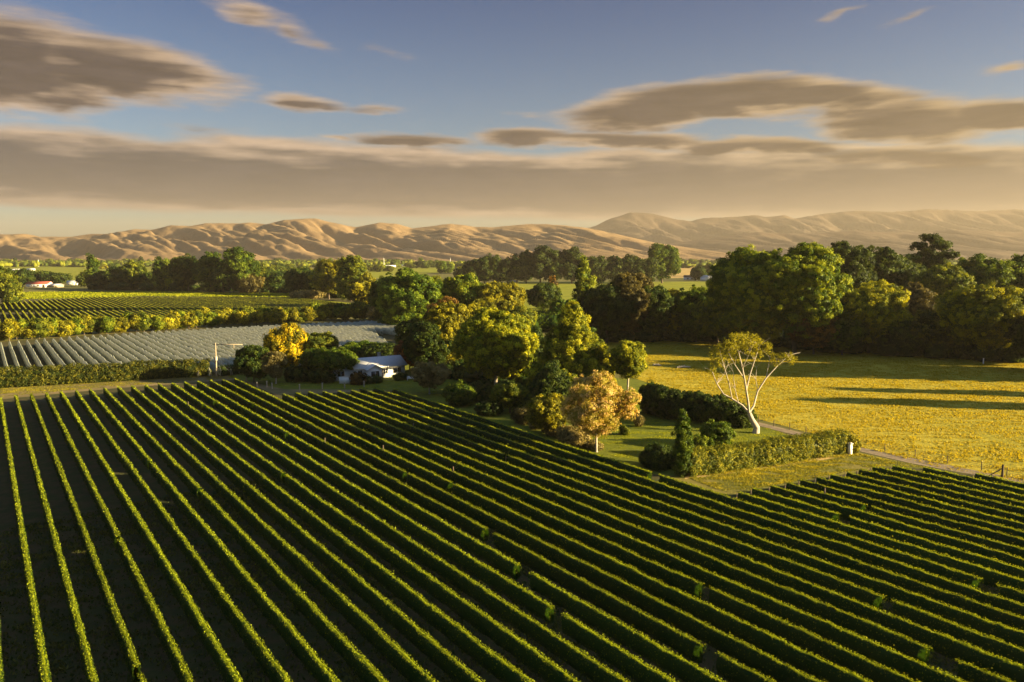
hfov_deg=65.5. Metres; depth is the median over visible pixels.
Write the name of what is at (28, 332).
shelter tree
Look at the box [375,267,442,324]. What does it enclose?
broadleaf tree
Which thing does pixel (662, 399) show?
bushy tree
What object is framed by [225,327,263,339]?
netted vine row
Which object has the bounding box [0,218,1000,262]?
dry hills
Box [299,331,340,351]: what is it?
garden tree
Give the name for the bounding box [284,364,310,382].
garden shrub
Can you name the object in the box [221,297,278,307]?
vine row
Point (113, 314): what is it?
vine row
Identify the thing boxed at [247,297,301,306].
vine row
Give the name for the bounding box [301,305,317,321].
shelter tree
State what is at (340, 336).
netted vine row
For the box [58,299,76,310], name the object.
vine row
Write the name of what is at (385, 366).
white house
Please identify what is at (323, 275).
broadleaf tree
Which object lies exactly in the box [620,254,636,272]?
windbreak tree
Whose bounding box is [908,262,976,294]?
broadleaf tree
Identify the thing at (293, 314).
shelter tree
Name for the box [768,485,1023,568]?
vine row
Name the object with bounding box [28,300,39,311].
vine row
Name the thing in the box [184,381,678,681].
vine row
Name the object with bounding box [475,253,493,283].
windbreak tree
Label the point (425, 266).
distant tree
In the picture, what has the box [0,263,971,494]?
ground
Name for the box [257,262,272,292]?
broadleaf tree
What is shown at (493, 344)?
garden tree
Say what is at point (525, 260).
windbreak tree
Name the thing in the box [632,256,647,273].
windbreak tree
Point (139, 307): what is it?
vine row
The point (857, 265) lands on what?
broadleaf tree
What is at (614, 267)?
windbreak tree
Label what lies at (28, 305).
vine row
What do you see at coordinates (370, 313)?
broadleaf tree
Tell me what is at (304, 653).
vine row
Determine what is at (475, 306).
broadleaf tree
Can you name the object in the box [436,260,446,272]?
distant tree
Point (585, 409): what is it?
autumn tree
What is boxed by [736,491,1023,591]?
vine row
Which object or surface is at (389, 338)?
netted vineyard soil
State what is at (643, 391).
bushy tree
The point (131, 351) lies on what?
netted vine row
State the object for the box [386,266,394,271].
distant tree
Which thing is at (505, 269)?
windbreak tree
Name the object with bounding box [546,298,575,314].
broadleaf tree
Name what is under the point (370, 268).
distant tree
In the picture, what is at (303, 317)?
shelter tree
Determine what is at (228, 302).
vine row
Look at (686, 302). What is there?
broadleaf tree
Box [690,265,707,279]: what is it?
broadleaf tree
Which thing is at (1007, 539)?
vine row
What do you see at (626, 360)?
slender tree
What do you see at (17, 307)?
vine row
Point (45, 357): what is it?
netted vine row
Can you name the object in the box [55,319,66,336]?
shelter tree
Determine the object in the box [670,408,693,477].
cypress
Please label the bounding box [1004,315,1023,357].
broadleaf tree
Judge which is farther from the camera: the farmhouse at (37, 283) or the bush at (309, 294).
the farmhouse at (37, 283)
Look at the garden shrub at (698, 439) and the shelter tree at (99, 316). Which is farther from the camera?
the shelter tree at (99, 316)
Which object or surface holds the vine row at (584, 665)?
on the vineyard soil at (32, 512)
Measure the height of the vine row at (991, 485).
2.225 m
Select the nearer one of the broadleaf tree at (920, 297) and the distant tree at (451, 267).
the broadleaf tree at (920, 297)
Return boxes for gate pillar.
[847,442,853,453]
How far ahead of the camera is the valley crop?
562.05 m
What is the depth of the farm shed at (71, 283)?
752.45 m
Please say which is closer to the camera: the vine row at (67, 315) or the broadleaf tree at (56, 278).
the vine row at (67, 315)
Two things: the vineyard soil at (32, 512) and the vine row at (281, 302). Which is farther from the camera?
the vine row at (281, 302)
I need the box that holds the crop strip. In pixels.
[23,296,331,299]
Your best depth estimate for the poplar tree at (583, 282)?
345.25 m
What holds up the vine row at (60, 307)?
on the vineyard soil at (84, 310)
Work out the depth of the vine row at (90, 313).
369.98 m
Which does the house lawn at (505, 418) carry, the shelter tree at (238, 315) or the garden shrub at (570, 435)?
the garden shrub at (570, 435)
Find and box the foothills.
[669,229,1023,258]
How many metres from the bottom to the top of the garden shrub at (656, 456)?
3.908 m
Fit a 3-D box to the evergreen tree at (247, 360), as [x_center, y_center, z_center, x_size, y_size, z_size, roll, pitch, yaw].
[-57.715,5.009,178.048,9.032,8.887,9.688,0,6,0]
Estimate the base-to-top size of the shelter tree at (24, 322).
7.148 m
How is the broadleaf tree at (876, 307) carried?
on the paddock
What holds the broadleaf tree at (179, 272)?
on the ground at (73, 288)
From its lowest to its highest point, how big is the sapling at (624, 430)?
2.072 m
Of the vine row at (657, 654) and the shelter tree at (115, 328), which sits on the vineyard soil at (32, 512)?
the vine row at (657, 654)
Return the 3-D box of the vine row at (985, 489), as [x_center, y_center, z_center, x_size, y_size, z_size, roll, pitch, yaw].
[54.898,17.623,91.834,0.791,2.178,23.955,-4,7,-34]
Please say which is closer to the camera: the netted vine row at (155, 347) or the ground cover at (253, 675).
the ground cover at (253, 675)
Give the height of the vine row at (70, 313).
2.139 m
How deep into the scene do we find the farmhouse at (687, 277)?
892.16 m
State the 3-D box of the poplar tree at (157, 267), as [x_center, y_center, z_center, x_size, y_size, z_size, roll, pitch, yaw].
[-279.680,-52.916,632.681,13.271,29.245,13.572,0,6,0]
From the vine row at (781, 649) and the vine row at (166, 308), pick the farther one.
the vine row at (166, 308)
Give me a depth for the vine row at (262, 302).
445.50 m
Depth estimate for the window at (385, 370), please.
185.51 m
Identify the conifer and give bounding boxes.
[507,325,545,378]
[517,359,571,408]
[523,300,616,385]
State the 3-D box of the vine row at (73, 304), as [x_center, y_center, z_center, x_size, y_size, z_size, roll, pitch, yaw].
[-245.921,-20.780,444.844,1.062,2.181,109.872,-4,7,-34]
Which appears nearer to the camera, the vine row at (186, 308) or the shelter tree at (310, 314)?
the shelter tree at (310, 314)
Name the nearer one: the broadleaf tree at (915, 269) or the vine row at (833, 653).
the vine row at (833, 653)
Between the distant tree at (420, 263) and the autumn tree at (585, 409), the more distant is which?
the distant tree at (420, 263)
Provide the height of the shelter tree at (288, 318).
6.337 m
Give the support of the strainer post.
on the paddock
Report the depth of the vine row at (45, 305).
427.47 m
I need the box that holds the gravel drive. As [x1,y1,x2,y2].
[757,422,1023,482]
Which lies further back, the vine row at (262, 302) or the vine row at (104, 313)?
the vine row at (262, 302)
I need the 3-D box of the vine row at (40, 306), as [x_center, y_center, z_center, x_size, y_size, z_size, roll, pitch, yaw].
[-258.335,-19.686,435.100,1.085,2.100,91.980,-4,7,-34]
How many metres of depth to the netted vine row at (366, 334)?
275.25 m
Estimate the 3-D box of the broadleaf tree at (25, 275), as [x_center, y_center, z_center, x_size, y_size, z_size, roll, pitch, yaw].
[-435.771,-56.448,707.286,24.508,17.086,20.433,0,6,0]
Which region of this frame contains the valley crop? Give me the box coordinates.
[19,291,331,298]
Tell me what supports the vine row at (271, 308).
on the vineyard soil at (84, 310)
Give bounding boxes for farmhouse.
[25,281,53,286]
[683,275,696,279]
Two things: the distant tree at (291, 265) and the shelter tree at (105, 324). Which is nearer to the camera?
the shelter tree at (105, 324)
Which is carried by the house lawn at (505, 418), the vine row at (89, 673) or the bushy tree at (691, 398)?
the bushy tree at (691, 398)
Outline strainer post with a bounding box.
[989,464,1003,476]
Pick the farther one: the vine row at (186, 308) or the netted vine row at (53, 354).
the vine row at (186, 308)
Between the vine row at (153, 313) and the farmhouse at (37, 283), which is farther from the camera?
the farmhouse at (37, 283)
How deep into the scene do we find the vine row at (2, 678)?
52.83 m
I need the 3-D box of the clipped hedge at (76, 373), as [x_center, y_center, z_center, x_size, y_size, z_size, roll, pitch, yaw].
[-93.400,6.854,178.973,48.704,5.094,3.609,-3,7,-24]
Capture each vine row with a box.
[0,342,8,369]
[0,397,50,681]
[0,617,4,681]
[8,341,19,369]
[14,302,20,311]
[14,394,98,681]
[17,340,30,367]
[21,310,29,320]
[23,301,32,311]
[26,340,42,367]
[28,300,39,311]
[30,393,147,681]
[33,300,45,310]
[34,340,54,368]
[35,311,43,319]
[38,299,51,310]
[41,310,50,317]
[43,299,57,310]
[43,338,65,368]
[45,392,194,681]
[47,310,59,318]
[48,299,64,310]
[51,339,74,366]
[53,299,70,310]
[54,310,68,320]
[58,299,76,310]
[59,337,90,366]
[59,391,242,681]
[61,310,72,319]
[62,298,82,309]
[67,298,88,309]
[67,310,76,317]
[67,336,99,367]
[71,298,95,309]
[75,336,110,366]
[75,390,292,681]
[76,298,101,309]
[80,297,107,309]
[80,310,93,316]
[83,335,121,365]
[85,297,113,309]
[86,310,98,316]
[89,297,119,309]
[89,388,339,681]
[91,335,132,364]
[93,296,125,310]
[93,310,104,315]
[98,297,132,309]
[99,310,117,317]
[99,335,144,364]
[103,296,138,310]
[103,387,388,681]
[105,310,120,317]
[107,334,156,363]
[108,297,144,310]
[112,310,122,315]
[113,297,150,310]
[114,333,159,361]
[117,386,435,681]
[119,296,157,310]
[121,333,172,360]
[123,297,163,310]
[128,296,169,310]
[129,333,199,376]
[131,385,485,681]
[134,297,176,310]
[136,332,210,376]
[139,297,182,310]
[142,332,221,375]
[144,297,188,310]
[144,309,162,315]
[144,384,534,681]
[149,297,194,310]
[150,331,231,375]
[151,310,165,315]
[154,297,200,309]
[157,330,241,373]
[158,383,580,681]
[159,297,207,308]
[164,297,213,310]
[164,331,234,361]
[169,297,220,309]
[171,330,234,357]
[171,382,629,681]
[174,297,224,309]
[178,330,235,352]
[179,297,232,308]
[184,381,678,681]
[185,297,238,309]
[185,329,239,349]
[190,297,242,309]
[192,329,286,367]
[195,297,244,306]
[197,381,725,681]
[198,329,292,364]
[200,297,257,308]
[205,297,262,307]
[206,328,300,365]
[209,379,775,681]
[210,297,269,309]
[213,328,262,344]
[215,297,273,309]
[219,327,263,342]
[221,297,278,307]
[221,379,824,681]
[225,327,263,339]
[226,297,285,307]
[231,297,292,307]
[232,326,263,337]
[234,379,872,681]
[236,297,298,307]
[238,326,266,334]
[241,297,302,307]
[245,326,267,333]
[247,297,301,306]
[251,326,268,331]
[252,297,309,306]
[257,297,307,305]
[262,297,308,304]
[269,297,309,303]
[269,325,345,343]
[275,324,351,342]
[282,393,920,681]
[285,298,327,303]
[294,392,967,681]
[297,324,378,342]
[298,325,361,340]
[301,324,387,342]
[302,329,359,341]
[306,323,385,340]
[308,391,1015,681]
[312,323,382,338]
[317,322,377,335]
[322,391,1023,681]
[324,322,372,332]
[330,322,368,330]
[335,322,376,332]
[337,390,1023,664]
[342,322,382,334]
[348,321,397,335]
[350,389,1023,648]
[355,322,393,328]
[359,321,393,327]
[359,386,1023,631]
[365,321,395,326]
[373,387,1023,616]
[392,388,1023,604]
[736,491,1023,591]
[750,487,1023,578]
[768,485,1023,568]
[784,482,1023,558]
[798,478,1023,547]
[814,476,1023,538]
[828,473,1023,530]
[844,471,1023,522]
[856,467,1023,515]
[870,464,1023,507]
[890,464,1023,501]
[921,466,1023,494]
[972,473,1023,488]
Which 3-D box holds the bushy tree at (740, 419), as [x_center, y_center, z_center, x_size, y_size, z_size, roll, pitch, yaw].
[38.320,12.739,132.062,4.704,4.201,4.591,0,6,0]
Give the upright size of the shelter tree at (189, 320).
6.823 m
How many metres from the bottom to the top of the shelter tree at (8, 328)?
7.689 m
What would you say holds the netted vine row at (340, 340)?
on the netted vineyard soil at (389, 338)
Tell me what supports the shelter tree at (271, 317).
on the ground at (73, 288)
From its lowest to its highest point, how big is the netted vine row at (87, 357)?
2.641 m
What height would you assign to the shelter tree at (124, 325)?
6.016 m
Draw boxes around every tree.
[0,266,22,294]
[0,318,19,340]
[13,268,35,286]
[14,320,24,339]
[18,319,29,338]
[23,325,36,338]
[28,317,50,338]
[34,270,52,280]
[41,272,72,283]
[43,321,54,337]
[47,317,60,336]
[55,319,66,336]
[60,320,76,335]
[71,316,84,335]
[74,269,86,286]
[76,313,92,334]
[83,253,100,288]
[86,317,99,333]
[90,270,112,289]
[92,314,103,332]
[95,316,115,333]
[102,266,132,283]
[108,262,120,267]
[111,316,119,332]
[114,317,129,332]
[120,259,147,283]
[120,311,133,331]
[128,313,141,331]
[133,271,153,287]
[135,311,152,331]
[150,256,165,290]
[151,315,166,330]
[158,258,174,290]
[160,315,174,329]
[164,253,204,290]
[166,310,182,329]
[178,309,186,328]
[180,311,197,327]
[189,309,203,327]
[191,251,224,291]
[195,306,211,325]
[203,312,219,326]
[207,267,237,292]
[213,309,227,325]
[220,245,260,292]
[221,307,233,324]
[229,310,235,324]
[231,273,264,292]
[233,309,249,324]
[233,344,268,382]
[242,306,255,323]
[252,309,264,323]
[254,305,270,323]
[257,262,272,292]
[260,271,284,287]
[261,351,288,383]
[262,322,307,369]
[264,311,280,323]
[269,264,285,270]
[271,262,286,268]
[271,307,287,322]
[282,266,310,291]
[283,308,291,321]
[285,263,295,268]
[286,308,300,321]
[297,307,307,321]
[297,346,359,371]
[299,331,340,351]
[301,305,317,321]
[303,269,323,291]
[307,259,337,298]
[308,301,323,319]
[318,304,331,320]
[324,302,336,319]
[331,303,350,319]
[333,255,368,300]
[341,340,373,352]
[342,271,376,303]
[346,301,370,320]
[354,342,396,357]
[366,306,374,320]
[367,265,373,271]
[368,272,392,320]
[372,264,384,271]
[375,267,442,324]
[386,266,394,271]
[393,318,419,343]
[393,340,413,368]
[402,319,451,364]
[409,361,451,393]
[416,260,425,267]
[419,301,472,363]
[421,264,429,267]
[423,275,443,306]
[423,296,458,318]
[428,261,435,266]
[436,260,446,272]
[440,272,481,306]
[443,264,450,272]
[447,306,538,384]
[448,263,454,272]
[453,266,462,276]
[462,259,479,277]
[466,298,496,316]
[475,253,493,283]
[475,280,526,310]
[489,254,504,282]
[489,379,530,412]
[499,256,515,282]
[506,305,538,325]
[508,253,522,282]
[518,249,534,283]
[524,393,565,429]
[525,282,561,308]
[528,244,551,282]
[544,249,564,279]
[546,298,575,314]
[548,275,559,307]
[558,369,641,451]
[559,246,582,283]
[570,255,596,299]
[576,282,637,342]
[581,255,600,279]
[590,255,611,283]
[605,272,654,334]
[605,339,647,390]
[606,255,624,281]
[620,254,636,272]
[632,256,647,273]
[636,284,677,334]
[636,379,666,414]
[643,255,661,281]
[647,242,681,282]
[647,384,685,418]
[664,288,680,333]
[669,390,708,419]
[673,284,707,341]
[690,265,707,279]
[691,300,736,344]
[691,391,729,423]
[703,263,715,274]
[704,243,790,351]
[706,331,799,433]
[708,399,746,427]
[729,406,757,428]
[734,316,784,349]
[759,242,853,352]
[786,310,840,353]
[826,303,869,354]
[830,240,877,289]
[840,279,913,352]
[861,245,912,289]
[901,254,925,280]
[902,282,937,315]
[904,232,960,269]
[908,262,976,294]
[933,279,1023,351]
[955,253,1023,293]
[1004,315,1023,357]
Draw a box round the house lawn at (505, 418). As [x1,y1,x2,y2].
[231,363,784,474]
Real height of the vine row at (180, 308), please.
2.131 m
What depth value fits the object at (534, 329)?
172.43 m
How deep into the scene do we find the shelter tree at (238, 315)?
322.01 m
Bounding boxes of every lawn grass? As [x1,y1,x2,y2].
[251,377,520,413]
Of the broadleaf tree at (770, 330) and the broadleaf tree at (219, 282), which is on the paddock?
the broadleaf tree at (770, 330)
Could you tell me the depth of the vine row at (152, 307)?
437.74 m
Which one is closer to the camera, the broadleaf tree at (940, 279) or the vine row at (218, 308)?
the broadleaf tree at (940, 279)
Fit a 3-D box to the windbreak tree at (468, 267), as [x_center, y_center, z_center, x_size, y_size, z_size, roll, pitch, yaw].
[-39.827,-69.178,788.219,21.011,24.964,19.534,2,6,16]
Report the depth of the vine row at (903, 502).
85.50 m
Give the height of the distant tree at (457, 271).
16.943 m
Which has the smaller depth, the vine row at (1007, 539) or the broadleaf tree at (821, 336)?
the vine row at (1007, 539)
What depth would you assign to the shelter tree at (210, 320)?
313.63 m
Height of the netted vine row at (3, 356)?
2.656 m
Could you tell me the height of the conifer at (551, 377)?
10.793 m
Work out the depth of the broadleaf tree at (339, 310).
345.55 m
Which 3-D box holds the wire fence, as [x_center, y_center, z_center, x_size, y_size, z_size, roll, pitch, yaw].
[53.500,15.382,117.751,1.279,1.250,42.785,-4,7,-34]
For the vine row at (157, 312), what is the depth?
370.93 m
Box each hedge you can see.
[0,357,211,387]
[217,364,239,375]
[689,427,853,476]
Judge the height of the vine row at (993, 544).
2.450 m
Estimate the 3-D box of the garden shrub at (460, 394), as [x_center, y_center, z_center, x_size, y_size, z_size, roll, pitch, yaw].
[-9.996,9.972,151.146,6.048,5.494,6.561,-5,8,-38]
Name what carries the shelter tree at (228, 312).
on the ground at (73, 288)
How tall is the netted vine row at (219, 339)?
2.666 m
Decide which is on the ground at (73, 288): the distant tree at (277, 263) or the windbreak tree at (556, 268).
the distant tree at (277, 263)
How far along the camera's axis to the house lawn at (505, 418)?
136.83 m
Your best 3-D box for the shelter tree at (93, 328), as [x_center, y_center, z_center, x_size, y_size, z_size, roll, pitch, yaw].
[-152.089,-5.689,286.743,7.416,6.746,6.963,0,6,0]
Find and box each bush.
[0,284,24,304]
[288,289,327,298]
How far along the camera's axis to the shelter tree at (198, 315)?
309.71 m
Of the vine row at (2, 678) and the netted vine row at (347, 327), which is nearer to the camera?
the vine row at (2, 678)
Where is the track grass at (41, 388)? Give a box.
[0,375,236,395]
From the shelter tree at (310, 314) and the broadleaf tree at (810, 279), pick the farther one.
the shelter tree at (310, 314)
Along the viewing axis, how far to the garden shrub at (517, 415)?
134.01 m
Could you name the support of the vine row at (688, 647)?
on the vineyard soil at (32, 512)
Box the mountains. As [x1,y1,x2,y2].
[590,209,1023,243]
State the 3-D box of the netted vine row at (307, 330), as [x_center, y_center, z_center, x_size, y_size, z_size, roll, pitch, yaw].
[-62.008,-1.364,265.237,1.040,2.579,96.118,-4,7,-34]
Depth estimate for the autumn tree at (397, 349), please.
194.76 m
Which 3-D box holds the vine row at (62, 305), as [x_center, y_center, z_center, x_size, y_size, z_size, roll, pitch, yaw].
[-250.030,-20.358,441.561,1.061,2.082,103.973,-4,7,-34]
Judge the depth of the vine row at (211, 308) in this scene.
437.51 m
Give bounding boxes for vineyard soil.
[0,296,353,322]
[0,320,396,370]
[0,380,999,681]
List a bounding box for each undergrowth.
[87,280,342,297]
[373,307,596,332]
[429,358,528,384]
[527,422,604,450]
[595,326,1023,362]
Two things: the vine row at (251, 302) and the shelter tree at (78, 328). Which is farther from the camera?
the vine row at (251, 302)
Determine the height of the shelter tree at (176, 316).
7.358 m
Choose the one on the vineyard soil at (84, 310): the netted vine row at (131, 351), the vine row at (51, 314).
the vine row at (51, 314)
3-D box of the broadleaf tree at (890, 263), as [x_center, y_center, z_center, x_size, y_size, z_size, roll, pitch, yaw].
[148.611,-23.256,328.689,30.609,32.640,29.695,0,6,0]
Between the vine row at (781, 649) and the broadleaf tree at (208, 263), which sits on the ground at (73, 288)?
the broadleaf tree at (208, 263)
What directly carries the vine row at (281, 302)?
on the vineyard soil at (84, 310)
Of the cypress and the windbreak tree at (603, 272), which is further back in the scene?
the windbreak tree at (603, 272)
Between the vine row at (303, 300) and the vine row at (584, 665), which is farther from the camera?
the vine row at (303, 300)
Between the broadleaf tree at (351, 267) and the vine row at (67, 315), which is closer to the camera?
the vine row at (67, 315)
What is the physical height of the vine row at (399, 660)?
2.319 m
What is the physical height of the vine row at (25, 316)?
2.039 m
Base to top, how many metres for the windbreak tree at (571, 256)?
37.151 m
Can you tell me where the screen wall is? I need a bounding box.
[339,376,350,383]
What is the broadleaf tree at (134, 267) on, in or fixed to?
on the ground at (73, 288)
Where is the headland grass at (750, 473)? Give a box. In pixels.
[656,451,926,494]
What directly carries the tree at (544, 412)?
on the house lawn at (505, 418)
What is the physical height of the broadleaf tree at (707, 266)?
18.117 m
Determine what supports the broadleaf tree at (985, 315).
on the paddock
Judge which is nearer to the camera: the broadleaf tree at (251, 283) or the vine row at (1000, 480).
the vine row at (1000, 480)
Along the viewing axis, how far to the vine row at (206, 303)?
447.19 m
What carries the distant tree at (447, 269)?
on the ground at (73, 288)
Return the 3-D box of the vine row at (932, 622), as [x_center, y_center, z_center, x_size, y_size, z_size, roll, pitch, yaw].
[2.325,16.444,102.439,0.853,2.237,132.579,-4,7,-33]
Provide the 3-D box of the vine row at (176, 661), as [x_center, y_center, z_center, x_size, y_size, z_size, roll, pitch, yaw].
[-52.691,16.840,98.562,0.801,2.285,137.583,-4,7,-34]
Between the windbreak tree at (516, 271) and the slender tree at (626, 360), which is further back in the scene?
the windbreak tree at (516, 271)
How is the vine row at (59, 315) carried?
on the vineyard soil at (84, 310)
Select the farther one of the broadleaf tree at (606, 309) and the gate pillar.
the broadleaf tree at (606, 309)
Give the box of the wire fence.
[758,416,1022,477]
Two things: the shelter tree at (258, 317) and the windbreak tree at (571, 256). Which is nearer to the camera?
the shelter tree at (258, 317)
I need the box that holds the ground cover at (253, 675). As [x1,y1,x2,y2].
[0,473,1000,681]
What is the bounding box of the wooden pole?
[212,343,242,375]
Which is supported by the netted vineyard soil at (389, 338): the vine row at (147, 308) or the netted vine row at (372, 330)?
the netted vine row at (372, 330)
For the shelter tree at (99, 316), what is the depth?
289.75 m
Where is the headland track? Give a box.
[0,372,391,398]
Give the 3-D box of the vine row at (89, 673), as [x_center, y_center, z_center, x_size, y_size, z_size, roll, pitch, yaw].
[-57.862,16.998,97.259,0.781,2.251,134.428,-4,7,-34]
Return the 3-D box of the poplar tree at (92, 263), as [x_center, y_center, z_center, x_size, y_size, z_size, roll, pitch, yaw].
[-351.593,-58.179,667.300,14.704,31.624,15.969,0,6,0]
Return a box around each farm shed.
[48,284,63,286]
[66,280,77,284]
[700,275,711,280]
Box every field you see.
[5,266,85,280]
[98,266,152,271]
[366,266,437,277]
[482,281,707,311]
[667,267,694,277]
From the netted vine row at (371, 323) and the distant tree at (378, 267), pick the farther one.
the distant tree at (378, 267)
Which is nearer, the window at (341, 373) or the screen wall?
the screen wall
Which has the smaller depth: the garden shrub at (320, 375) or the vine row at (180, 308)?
the garden shrub at (320, 375)
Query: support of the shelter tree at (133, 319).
on the ground at (73, 288)
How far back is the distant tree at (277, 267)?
1034.40 m
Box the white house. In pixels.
[330,352,407,380]
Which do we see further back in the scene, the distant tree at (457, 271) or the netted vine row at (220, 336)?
the distant tree at (457, 271)
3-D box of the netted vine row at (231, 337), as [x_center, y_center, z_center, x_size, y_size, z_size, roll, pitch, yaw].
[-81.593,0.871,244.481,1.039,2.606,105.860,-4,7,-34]
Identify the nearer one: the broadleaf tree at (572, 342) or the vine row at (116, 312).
the broadleaf tree at (572, 342)
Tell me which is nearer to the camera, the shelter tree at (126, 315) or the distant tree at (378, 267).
the shelter tree at (126, 315)
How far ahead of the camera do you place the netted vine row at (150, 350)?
229.66 m
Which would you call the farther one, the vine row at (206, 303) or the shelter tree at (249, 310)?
the vine row at (206, 303)
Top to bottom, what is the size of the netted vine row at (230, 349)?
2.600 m
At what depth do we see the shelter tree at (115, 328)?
291.03 m
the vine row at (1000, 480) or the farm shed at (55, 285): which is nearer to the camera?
the vine row at (1000, 480)
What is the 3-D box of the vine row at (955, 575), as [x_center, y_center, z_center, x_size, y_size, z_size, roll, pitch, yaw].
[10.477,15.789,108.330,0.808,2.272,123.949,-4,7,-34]
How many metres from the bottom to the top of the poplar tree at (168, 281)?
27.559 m
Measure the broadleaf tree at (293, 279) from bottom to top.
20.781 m
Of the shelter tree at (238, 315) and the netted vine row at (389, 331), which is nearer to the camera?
the netted vine row at (389, 331)
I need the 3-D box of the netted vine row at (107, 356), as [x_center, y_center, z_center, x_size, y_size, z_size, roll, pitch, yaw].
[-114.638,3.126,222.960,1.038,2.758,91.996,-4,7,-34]
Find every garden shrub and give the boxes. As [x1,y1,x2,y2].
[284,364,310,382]
[307,367,339,382]
[349,371,367,384]
[363,374,382,383]
[392,372,407,380]
[441,379,476,406]
[462,378,493,402]
[474,399,504,416]
[510,406,529,425]
[555,424,591,446]
[638,441,674,470]
[691,433,714,452]
[698,419,735,447]
[845,435,862,452]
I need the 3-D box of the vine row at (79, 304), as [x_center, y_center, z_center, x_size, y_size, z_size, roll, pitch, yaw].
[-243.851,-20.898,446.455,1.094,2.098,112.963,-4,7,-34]
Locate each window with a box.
[337,371,344,376]
[371,371,379,376]
[383,368,387,373]
[393,367,401,372]
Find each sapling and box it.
[618,424,629,435]
[633,414,645,426]
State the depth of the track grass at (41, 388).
172.98 m
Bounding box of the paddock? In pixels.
[600,341,1023,478]
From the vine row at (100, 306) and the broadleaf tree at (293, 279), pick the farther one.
the broadleaf tree at (293, 279)
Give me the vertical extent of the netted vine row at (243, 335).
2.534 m
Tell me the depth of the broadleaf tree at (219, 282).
579.20 m
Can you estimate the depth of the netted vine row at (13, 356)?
213.11 m
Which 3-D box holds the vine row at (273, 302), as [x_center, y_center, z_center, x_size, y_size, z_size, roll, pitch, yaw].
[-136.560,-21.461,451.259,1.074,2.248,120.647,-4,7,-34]
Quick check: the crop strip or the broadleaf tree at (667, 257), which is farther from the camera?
the broadleaf tree at (667, 257)
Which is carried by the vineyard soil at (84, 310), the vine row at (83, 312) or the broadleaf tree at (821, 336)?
the vine row at (83, 312)
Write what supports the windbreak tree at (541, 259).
on the field at (566, 288)
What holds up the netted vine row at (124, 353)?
on the netted vineyard soil at (389, 338)
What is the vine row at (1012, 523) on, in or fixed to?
on the vineyard soil at (32, 512)
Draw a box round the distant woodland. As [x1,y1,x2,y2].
[0,259,1004,267]
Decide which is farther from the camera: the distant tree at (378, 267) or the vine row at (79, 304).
the distant tree at (378, 267)
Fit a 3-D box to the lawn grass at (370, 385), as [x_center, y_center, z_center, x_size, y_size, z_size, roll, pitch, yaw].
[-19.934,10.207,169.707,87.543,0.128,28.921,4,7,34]
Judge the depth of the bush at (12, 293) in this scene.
450.43 m
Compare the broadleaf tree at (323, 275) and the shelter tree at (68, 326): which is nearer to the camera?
the shelter tree at (68, 326)
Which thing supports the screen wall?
on the house lawn at (505, 418)
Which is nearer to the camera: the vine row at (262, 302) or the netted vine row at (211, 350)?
the netted vine row at (211, 350)
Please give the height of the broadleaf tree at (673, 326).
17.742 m
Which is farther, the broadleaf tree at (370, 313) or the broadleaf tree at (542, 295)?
the broadleaf tree at (542, 295)
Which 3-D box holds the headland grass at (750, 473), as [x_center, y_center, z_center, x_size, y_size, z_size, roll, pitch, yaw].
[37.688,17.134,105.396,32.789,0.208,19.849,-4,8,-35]
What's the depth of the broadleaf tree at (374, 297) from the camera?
311.57 m
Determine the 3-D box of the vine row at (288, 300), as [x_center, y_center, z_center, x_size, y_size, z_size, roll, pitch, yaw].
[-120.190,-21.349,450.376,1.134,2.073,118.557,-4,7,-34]
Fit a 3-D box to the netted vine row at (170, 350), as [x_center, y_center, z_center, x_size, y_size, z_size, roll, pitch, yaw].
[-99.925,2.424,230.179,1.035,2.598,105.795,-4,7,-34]
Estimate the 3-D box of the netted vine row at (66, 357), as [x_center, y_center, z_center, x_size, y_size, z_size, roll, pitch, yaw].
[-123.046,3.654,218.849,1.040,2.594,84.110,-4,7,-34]
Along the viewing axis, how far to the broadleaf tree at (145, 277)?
641.38 m
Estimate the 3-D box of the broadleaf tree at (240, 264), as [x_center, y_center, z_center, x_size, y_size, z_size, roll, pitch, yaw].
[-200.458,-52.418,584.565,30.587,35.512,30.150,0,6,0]
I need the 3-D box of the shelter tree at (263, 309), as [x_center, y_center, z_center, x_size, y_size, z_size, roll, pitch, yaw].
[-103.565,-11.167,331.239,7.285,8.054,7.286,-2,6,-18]
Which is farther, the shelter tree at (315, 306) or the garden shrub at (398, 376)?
the shelter tree at (315, 306)
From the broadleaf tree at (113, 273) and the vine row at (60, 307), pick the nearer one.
the vine row at (60, 307)
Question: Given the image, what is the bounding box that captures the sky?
[0,0,1023,236]
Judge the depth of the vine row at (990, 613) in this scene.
77.51 m
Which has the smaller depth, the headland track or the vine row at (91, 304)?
the headland track

